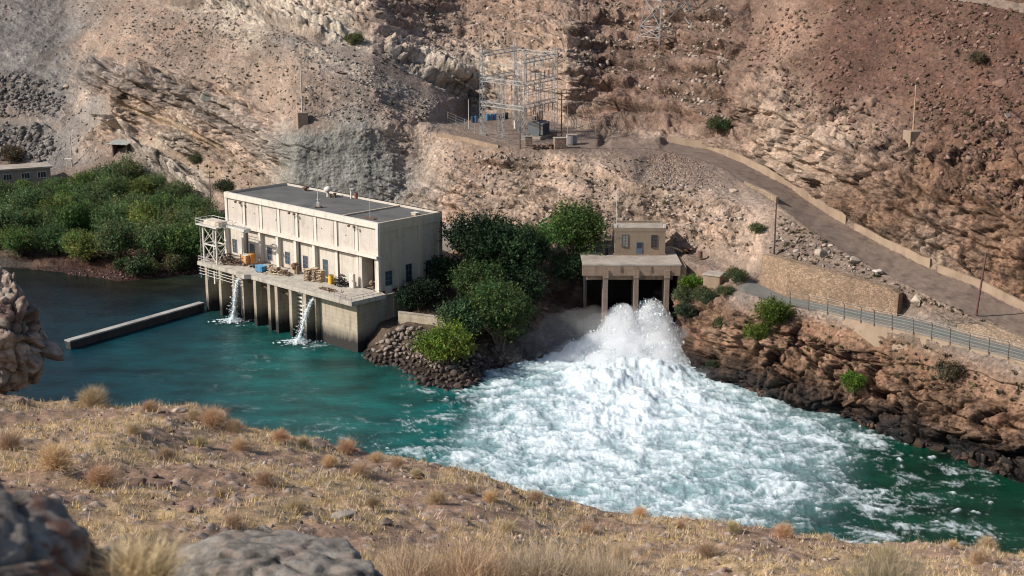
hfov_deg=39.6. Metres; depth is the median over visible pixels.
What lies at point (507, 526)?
scrub bush
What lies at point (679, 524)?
scrub bush
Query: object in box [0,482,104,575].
rock
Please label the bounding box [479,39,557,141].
switchyard gantry
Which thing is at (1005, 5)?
road
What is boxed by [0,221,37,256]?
willow tree
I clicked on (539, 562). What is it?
scrub bush
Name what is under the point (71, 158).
utility pole
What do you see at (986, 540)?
scrub bush
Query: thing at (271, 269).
timber pile
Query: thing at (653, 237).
window
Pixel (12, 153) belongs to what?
dry bush
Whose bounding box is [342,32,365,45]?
green bush
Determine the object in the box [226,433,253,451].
scrub bush
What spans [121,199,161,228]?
willow tree
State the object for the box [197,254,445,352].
tailrace block
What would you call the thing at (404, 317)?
garden wall
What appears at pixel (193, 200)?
willow tree
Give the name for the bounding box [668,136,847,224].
stone wall
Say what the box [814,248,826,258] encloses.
boulder
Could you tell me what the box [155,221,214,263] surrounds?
willow tree
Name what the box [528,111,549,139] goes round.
transformer
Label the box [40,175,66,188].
willow tree
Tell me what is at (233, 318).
water stream
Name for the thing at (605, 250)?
barrel
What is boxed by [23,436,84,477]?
scrub bush
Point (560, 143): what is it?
door
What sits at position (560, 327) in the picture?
shore stones
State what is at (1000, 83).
boulder
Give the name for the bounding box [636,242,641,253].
door
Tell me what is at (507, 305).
broad tree
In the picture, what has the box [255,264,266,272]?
tool chest
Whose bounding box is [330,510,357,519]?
rock
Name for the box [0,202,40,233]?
willow tree
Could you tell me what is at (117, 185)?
willow tree
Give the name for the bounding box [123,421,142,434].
scrub bush
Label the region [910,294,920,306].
boulder
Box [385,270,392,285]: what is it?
window
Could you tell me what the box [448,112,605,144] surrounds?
yard fence
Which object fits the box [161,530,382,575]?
slab rock
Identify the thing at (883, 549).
scrub bush
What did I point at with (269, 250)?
window
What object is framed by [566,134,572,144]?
kiosk
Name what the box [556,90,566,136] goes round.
utility pole
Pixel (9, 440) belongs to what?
scrub bush
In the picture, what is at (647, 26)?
lattice pylon
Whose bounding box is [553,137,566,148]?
brick plinth
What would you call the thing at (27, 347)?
rock outcrop
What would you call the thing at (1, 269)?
rock outcrop
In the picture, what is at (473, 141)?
stone wall
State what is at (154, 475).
rock
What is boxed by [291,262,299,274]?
hand winch
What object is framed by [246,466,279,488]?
scrub bush
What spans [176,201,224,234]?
willow tree
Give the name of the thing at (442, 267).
broad tree
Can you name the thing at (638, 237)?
valve house
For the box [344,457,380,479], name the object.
scrub bush
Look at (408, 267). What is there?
window
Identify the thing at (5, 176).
window
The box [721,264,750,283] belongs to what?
green bush
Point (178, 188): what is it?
willow tree
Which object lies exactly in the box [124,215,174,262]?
willow tree
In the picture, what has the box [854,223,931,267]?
stone wall
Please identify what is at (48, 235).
willow tree
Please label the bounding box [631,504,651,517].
scrub bush
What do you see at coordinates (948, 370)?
dry bush
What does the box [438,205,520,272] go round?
broad tree
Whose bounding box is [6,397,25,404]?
rock
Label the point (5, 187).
willow tree
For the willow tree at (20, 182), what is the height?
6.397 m
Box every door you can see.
[526,138,531,144]
[556,139,565,147]
[568,136,571,143]
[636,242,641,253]
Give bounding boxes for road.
[575,137,1023,334]
[739,279,1023,357]
[948,0,1023,12]
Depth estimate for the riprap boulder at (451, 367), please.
234.31 m
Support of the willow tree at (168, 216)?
on the hillside
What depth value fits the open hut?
366.46 m
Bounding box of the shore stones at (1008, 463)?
[714,375,1014,476]
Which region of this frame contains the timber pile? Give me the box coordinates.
[257,264,287,274]
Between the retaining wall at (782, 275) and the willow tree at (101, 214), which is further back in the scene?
the willow tree at (101, 214)
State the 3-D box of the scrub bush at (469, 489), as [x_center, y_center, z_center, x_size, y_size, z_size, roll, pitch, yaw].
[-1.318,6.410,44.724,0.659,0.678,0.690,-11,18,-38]
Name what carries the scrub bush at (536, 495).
on the bank
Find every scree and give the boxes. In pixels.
[1,0,438,164]
[417,0,948,309]
[744,5,1023,212]
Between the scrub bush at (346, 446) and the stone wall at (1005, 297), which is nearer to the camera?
the scrub bush at (346, 446)
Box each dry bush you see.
[0,142,25,163]
[927,357,967,381]
[966,49,988,64]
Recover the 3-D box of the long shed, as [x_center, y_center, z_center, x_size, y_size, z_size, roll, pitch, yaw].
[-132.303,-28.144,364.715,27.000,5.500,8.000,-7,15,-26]
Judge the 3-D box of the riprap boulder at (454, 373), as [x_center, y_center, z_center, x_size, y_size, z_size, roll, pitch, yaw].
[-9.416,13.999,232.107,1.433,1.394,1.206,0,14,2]
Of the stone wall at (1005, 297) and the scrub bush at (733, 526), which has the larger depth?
the stone wall at (1005, 297)
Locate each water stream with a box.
[208,278,253,325]
[272,296,324,347]
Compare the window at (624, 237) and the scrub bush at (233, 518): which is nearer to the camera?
the scrub bush at (233, 518)
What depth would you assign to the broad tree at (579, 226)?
258.55 m
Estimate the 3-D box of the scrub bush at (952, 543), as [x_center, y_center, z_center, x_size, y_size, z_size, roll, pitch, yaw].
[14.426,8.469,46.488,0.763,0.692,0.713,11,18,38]
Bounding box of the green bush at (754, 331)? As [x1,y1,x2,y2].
[742,319,774,344]
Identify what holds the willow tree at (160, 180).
on the hillside
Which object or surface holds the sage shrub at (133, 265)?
on the hillside
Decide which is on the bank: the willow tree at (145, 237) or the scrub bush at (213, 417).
the scrub bush at (213, 417)
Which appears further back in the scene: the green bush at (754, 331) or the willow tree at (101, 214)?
the willow tree at (101, 214)
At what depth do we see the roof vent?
273.94 m
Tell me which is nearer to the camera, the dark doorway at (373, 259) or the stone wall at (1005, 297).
the stone wall at (1005, 297)
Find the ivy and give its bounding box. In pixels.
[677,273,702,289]
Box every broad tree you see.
[392,273,446,310]
[424,251,467,292]
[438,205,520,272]
[445,256,515,302]
[457,215,559,280]
[460,276,539,351]
[505,260,548,304]
[519,221,553,263]
[533,197,611,281]
[543,247,585,295]
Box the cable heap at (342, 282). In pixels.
[332,273,348,286]
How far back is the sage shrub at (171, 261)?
305.68 m
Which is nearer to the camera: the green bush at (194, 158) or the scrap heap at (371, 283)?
the scrap heap at (371, 283)
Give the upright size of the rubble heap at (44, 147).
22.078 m
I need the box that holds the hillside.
[0,0,1023,483]
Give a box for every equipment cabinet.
[240,253,249,264]
[248,253,255,264]
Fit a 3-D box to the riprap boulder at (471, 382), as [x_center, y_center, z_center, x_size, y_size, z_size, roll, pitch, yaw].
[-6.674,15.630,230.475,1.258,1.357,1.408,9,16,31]
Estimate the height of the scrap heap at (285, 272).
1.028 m
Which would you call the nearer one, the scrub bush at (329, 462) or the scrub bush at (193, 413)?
the scrub bush at (329, 462)
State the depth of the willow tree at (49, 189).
345.39 m
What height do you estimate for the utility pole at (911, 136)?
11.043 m
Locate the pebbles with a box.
[0,397,1023,575]
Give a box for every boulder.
[200,91,212,101]
[385,338,391,344]
[395,326,404,331]
[421,377,429,382]
[446,365,454,369]
[450,369,458,376]
[453,382,462,388]
[458,374,465,380]
[467,380,475,385]
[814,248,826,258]
[850,256,861,263]
[864,96,879,106]
[872,269,883,273]
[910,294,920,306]
[992,78,1006,86]
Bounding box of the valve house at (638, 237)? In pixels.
[611,220,665,254]
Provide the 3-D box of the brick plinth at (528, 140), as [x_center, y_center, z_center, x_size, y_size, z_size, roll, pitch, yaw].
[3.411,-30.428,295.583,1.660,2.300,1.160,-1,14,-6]
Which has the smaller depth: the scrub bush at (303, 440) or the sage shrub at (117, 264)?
the scrub bush at (303, 440)
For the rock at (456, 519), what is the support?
on the bank
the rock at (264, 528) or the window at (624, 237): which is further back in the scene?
the window at (624, 237)
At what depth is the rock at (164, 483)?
37.33 m
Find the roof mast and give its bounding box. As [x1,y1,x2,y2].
[315,188,321,207]
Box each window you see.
[3,174,11,180]
[21,172,29,178]
[37,171,46,177]
[232,239,236,252]
[250,243,254,252]
[267,247,271,260]
[285,251,289,264]
[303,255,307,267]
[322,259,327,276]
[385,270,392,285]
[405,263,411,282]
[425,260,431,277]
[622,235,628,246]
[651,235,657,247]
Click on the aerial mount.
(369, 217)
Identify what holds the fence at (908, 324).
on the embankment wall at (870, 331)
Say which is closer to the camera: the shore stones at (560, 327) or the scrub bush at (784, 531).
the scrub bush at (784, 531)
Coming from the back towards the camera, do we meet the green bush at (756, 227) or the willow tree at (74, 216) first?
the willow tree at (74, 216)
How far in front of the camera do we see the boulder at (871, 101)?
253.99 m
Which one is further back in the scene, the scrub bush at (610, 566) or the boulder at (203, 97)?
the boulder at (203, 97)
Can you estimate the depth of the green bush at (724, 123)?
295.80 m
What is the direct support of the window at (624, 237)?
in the valve house at (638, 237)
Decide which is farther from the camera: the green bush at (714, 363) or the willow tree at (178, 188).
the willow tree at (178, 188)
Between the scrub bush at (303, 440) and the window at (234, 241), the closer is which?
the scrub bush at (303, 440)
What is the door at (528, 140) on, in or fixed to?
in the brick plinth at (528, 140)
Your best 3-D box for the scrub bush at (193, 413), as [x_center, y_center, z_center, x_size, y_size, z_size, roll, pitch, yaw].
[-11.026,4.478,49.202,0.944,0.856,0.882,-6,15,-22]
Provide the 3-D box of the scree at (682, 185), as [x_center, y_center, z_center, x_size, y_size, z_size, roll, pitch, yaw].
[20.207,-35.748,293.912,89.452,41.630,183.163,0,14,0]
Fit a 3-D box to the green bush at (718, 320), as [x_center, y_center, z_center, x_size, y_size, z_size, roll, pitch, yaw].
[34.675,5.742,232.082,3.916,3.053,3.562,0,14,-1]
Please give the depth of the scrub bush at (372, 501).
38.79 m
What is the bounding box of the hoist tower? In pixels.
[195,215,250,264]
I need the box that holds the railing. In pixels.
[334,290,379,299]
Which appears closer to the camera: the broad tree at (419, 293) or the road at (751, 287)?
the road at (751, 287)
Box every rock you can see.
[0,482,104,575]
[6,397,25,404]
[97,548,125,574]
[129,478,146,485]
[148,473,158,477]
[156,481,172,490]
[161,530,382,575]
[172,407,186,412]
[185,505,193,511]
[260,525,270,530]
[310,438,325,447]
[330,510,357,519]
[379,518,393,524]
[415,473,423,478]
[451,517,468,526]
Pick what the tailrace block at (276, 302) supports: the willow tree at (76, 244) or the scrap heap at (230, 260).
the scrap heap at (230, 260)
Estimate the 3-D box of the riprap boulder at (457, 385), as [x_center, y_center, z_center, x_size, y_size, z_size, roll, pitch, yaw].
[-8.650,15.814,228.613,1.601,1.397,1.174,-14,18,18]
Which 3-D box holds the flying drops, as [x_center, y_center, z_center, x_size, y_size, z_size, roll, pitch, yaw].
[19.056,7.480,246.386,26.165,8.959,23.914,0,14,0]
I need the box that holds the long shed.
[0,162,51,185]
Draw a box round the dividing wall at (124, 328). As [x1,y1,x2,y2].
[64,302,203,348]
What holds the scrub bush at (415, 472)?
on the bank
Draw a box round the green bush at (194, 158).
[187,153,201,163]
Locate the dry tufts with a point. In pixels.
(991, 126)
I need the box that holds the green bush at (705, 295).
[688,285,718,304]
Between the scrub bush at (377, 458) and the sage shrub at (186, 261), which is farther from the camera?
the sage shrub at (186, 261)
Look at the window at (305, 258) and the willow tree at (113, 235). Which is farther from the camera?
the willow tree at (113, 235)
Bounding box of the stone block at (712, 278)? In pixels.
[702,270,726,287]
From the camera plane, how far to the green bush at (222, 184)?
335.65 m
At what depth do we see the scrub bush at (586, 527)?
43.77 m
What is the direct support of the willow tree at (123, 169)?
on the hillside
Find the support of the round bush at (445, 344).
on the hillside
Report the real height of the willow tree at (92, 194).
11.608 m
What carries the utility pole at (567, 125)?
on the hillside
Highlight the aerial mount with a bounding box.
[363,191,376,219]
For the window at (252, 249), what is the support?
in the powerhouse
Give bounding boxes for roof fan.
[324,186,331,196]
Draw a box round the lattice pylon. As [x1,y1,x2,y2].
[637,0,690,44]
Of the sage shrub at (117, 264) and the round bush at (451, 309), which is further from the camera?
the sage shrub at (117, 264)
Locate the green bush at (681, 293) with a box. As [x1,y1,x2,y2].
[670,283,697,302]
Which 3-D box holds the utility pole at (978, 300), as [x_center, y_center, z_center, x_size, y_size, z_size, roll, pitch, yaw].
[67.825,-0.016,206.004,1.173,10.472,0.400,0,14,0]
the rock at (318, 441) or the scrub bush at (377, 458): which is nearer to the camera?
the scrub bush at (377, 458)
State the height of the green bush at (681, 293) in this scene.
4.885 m
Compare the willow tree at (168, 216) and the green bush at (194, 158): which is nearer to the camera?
the willow tree at (168, 216)
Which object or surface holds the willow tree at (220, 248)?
on the hillside
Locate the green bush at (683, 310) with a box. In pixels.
[673,299,696,321]
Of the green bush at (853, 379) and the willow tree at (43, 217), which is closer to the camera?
the green bush at (853, 379)
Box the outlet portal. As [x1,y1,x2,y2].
[580,244,685,338]
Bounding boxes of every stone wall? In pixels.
[437,133,499,147]
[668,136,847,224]
[744,181,778,202]
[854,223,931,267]
[937,265,1023,310]
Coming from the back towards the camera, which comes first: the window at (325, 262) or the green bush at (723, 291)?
the window at (325, 262)
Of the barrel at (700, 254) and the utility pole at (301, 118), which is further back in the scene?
the utility pole at (301, 118)
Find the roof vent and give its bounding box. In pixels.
[349,188,357,198]
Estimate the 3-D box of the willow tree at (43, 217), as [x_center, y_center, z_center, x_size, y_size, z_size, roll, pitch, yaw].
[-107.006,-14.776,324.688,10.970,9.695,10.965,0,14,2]
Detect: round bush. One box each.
[399,316,479,368]
[432,292,491,338]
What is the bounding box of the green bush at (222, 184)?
[212,178,233,192]
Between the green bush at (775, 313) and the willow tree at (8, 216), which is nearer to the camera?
the green bush at (775, 313)
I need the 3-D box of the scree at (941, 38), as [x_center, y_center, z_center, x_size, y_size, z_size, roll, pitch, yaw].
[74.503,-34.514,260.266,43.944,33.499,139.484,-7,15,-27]
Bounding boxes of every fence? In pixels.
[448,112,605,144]
[788,290,1023,360]
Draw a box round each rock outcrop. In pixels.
[0,266,19,286]
[0,270,63,395]
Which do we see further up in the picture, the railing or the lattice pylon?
the lattice pylon
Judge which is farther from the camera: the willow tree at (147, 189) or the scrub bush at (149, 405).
the willow tree at (147, 189)
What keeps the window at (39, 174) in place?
in the long shed
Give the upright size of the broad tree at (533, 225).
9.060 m
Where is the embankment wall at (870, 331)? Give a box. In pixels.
[817,308,1023,368]
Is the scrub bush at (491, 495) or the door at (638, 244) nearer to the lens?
the scrub bush at (491, 495)
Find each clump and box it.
[57,513,225,575]
[345,508,470,575]
[395,498,555,575]
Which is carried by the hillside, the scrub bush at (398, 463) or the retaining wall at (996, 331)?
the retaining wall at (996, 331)
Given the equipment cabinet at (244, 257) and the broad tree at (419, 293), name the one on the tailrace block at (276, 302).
the equipment cabinet at (244, 257)
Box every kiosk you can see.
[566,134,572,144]
[573,134,576,143]
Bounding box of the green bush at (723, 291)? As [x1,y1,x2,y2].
[715,284,736,297]
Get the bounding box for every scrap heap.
[208,253,245,265]
[278,269,292,275]
[319,286,341,291]
[368,280,374,287]
[530,143,553,148]
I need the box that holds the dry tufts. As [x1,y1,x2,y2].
[77,0,1023,405]
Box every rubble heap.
[0,70,65,163]
[642,152,727,188]
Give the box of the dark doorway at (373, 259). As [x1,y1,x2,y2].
[373,259,374,285]
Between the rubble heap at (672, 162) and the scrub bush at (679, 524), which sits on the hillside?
the rubble heap at (672, 162)
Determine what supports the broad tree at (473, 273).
on the hillside
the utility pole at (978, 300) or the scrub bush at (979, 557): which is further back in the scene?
the utility pole at (978, 300)
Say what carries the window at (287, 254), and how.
in the powerhouse
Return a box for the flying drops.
[548,296,689,368]
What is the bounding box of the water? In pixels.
[3,267,1023,554]
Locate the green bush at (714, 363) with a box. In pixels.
[704,360,719,369]
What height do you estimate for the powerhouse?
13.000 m
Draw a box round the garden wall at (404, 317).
[398,311,467,333]
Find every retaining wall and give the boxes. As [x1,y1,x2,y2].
[760,254,902,315]
[957,319,1023,348]
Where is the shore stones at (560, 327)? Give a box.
[473,320,587,385]
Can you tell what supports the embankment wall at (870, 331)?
on the hillside
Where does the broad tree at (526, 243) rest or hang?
on the hillside
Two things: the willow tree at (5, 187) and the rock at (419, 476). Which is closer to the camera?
the rock at (419, 476)
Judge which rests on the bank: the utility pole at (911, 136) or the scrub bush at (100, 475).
the scrub bush at (100, 475)
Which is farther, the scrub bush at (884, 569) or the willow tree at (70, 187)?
the willow tree at (70, 187)
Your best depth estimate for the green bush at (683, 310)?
239.34 m
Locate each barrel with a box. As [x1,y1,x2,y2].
[603,247,607,254]
[698,251,702,258]
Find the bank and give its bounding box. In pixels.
[0,394,1023,575]
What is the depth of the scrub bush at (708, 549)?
39.63 m
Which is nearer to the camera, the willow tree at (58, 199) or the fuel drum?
the fuel drum
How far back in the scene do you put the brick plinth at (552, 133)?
307.82 m
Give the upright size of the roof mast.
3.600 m
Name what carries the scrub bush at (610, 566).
on the bank
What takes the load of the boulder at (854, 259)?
on the hillside
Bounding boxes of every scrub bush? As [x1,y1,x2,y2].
[0,428,28,450]
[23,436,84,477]
[74,381,114,408]
[77,456,122,489]
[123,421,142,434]
[137,397,161,412]
[153,443,180,460]
[183,408,202,420]
[187,433,210,447]
[191,403,235,429]
[210,483,229,498]
[219,507,251,530]
[223,415,243,433]
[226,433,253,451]
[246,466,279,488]
[266,423,291,443]
[283,493,313,515]
[295,433,312,447]
[318,451,344,468]
[335,435,362,456]
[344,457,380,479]
[360,494,383,510]
[364,450,388,462]
[387,456,407,468]
[408,467,425,479]
[421,487,452,504]
[463,483,477,495]
[465,521,607,575]
[479,487,502,503]
[495,517,518,535]
[527,488,545,501]
[528,519,673,575]
[577,519,597,534]
[603,539,638,564]
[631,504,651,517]
[674,519,687,528]
[693,537,720,558]
[724,520,743,533]
[769,519,797,538]
[815,520,953,575]
[819,531,834,540]
[873,542,904,563]
[943,538,962,548]
[961,543,994,564]
[975,533,1000,550]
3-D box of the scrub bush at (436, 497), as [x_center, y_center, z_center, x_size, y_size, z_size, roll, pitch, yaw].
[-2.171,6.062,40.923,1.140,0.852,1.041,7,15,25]
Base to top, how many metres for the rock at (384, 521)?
0.183 m
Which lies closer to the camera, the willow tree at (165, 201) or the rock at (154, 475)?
the rock at (154, 475)
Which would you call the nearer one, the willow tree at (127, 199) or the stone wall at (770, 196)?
the stone wall at (770, 196)
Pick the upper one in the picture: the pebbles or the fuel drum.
the fuel drum
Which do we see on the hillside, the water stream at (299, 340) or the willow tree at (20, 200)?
the willow tree at (20, 200)
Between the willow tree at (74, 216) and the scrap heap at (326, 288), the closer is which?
the scrap heap at (326, 288)
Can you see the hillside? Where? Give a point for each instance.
(878, 190)
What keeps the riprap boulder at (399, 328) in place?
on the hillside
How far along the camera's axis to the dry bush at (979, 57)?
247.19 m
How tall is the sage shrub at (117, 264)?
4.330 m
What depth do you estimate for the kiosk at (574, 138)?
297.96 m
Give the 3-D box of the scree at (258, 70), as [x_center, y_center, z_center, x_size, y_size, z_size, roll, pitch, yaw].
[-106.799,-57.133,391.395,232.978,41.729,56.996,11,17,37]
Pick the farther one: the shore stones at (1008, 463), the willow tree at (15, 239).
the willow tree at (15, 239)
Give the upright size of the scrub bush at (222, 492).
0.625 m
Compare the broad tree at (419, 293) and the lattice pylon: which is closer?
the broad tree at (419, 293)
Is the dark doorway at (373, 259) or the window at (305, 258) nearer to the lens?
the dark doorway at (373, 259)
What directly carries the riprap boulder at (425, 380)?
on the hillside
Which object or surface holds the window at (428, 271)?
in the powerhouse
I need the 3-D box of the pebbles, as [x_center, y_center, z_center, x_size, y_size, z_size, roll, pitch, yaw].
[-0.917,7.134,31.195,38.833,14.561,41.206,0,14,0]
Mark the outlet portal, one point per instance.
(610, 279)
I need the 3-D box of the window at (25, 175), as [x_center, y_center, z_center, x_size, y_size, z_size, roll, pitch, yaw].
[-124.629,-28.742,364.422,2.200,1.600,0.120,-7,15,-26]
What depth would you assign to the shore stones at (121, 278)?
304.66 m
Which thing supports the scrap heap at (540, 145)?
on the hillside
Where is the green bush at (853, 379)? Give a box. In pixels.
[839,368,867,395]
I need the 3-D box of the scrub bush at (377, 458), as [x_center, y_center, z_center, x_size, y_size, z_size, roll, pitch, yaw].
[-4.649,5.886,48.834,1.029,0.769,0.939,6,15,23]
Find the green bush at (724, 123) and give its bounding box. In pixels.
[704,115,732,134]
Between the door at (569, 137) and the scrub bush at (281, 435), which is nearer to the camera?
the scrub bush at (281, 435)
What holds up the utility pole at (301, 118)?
on the hillside
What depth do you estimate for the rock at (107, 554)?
8.76 m
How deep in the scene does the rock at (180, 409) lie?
50.22 m
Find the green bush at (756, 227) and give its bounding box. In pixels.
[747,222,768,234]
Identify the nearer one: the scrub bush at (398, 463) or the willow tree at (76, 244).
the scrub bush at (398, 463)
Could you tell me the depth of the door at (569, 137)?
296.44 m
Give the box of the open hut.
[107,139,134,156]
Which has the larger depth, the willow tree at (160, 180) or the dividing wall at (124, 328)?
the willow tree at (160, 180)
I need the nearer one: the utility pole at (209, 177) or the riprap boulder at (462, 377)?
the riprap boulder at (462, 377)
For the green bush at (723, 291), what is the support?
on the hillside
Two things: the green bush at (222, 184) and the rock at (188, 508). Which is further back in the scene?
the green bush at (222, 184)
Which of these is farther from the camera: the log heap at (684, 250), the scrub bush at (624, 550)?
the log heap at (684, 250)
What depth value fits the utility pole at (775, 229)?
235.79 m
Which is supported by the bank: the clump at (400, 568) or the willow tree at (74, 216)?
the clump at (400, 568)
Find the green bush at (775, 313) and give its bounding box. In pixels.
[750,293,796,328]
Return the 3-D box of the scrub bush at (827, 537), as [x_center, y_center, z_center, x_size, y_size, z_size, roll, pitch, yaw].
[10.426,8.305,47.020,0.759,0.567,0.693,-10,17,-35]
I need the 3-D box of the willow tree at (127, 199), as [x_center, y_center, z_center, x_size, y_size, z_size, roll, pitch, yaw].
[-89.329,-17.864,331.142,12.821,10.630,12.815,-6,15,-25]
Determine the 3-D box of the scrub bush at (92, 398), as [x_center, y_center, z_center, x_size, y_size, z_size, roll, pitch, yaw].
[-14.957,4.023,50.585,1.856,1.520,2.034,-2,14,-7]
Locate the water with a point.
(659, 435)
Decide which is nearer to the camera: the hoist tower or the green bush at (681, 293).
the green bush at (681, 293)
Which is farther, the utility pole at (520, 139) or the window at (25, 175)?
the window at (25, 175)
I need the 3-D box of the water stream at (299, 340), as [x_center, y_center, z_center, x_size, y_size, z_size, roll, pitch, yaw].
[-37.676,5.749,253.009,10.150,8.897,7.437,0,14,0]
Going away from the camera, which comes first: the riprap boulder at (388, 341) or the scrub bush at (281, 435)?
the scrub bush at (281, 435)
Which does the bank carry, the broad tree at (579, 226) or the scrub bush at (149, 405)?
the scrub bush at (149, 405)
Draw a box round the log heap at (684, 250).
[668,246,694,252]
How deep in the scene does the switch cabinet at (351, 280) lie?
253.75 m
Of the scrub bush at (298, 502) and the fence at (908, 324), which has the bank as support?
the scrub bush at (298, 502)
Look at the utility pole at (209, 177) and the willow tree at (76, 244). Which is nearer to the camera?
the willow tree at (76, 244)
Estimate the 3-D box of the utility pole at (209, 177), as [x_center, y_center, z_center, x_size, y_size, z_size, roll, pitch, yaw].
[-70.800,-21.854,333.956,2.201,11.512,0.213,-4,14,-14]
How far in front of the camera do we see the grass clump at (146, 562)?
8.21 m
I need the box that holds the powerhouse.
[224,183,442,293]
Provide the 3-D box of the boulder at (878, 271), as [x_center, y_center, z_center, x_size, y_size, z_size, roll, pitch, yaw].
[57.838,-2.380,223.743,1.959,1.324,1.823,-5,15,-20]
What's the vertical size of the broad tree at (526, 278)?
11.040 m
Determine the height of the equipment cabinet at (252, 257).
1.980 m
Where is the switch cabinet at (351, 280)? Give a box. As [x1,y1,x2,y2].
[349,273,355,287]
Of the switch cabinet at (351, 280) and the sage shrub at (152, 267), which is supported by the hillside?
the sage shrub at (152, 267)
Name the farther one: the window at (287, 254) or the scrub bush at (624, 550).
the window at (287, 254)
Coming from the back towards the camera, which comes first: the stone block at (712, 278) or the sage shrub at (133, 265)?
the sage shrub at (133, 265)
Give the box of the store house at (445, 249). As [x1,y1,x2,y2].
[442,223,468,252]
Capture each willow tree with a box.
[0,179,24,198]
[0,184,52,213]
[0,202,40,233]
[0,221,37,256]
[11,177,34,191]
[19,202,56,232]
[24,180,62,198]
[25,219,74,254]
[34,189,84,215]
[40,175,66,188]
[50,195,100,237]
[51,180,91,197]
[58,227,109,262]
[65,167,97,187]
[68,180,116,214]
[87,171,134,197]
[89,151,150,189]
[89,201,136,234]
[90,215,142,261]
[104,189,152,212]
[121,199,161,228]
[124,174,163,200]
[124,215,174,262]
[135,169,167,190]
[141,191,180,218]
[149,177,198,202]
[151,206,189,230]
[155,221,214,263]
[169,190,218,214]
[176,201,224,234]
[200,228,224,257]
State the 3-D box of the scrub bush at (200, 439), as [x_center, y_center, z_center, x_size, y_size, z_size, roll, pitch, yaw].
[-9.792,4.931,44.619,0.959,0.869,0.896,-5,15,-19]
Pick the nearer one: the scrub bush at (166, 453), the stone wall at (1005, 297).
the scrub bush at (166, 453)
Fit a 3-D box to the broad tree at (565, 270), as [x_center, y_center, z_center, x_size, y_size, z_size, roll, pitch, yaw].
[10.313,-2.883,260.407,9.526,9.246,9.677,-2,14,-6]
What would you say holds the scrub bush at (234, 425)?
on the bank
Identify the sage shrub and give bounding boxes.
[112,255,132,270]
[121,253,147,276]
[137,256,160,273]
[161,252,183,271]
[177,253,196,269]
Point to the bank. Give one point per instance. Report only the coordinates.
(186, 471)
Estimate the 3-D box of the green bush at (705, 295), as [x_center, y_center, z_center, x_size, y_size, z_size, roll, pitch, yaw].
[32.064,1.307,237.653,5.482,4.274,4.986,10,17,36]
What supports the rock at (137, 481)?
on the bank
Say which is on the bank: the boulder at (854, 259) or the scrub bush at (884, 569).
the scrub bush at (884, 569)
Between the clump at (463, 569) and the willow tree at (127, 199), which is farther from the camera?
the willow tree at (127, 199)
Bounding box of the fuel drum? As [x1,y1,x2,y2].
[328,274,333,284]
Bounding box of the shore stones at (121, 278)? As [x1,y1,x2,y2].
[66,266,197,279]
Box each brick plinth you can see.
[524,136,532,145]
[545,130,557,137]
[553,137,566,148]
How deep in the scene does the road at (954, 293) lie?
234.14 m
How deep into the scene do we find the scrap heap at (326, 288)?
252.19 m
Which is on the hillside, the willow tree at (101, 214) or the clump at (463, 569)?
the willow tree at (101, 214)
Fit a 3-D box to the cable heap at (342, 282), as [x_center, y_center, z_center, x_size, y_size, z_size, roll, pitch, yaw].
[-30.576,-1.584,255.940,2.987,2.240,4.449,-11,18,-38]
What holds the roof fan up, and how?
on the powerhouse
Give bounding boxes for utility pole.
[64,127,72,166]
[206,171,213,199]
[296,63,307,127]
[519,128,520,148]
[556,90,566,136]
[567,106,567,145]
[773,203,776,253]
[903,85,923,146]
[975,252,986,315]
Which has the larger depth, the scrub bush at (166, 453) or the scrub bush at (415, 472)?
the scrub bush at (415, 472)
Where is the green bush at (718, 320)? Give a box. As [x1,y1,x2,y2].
[713,315,724,327]

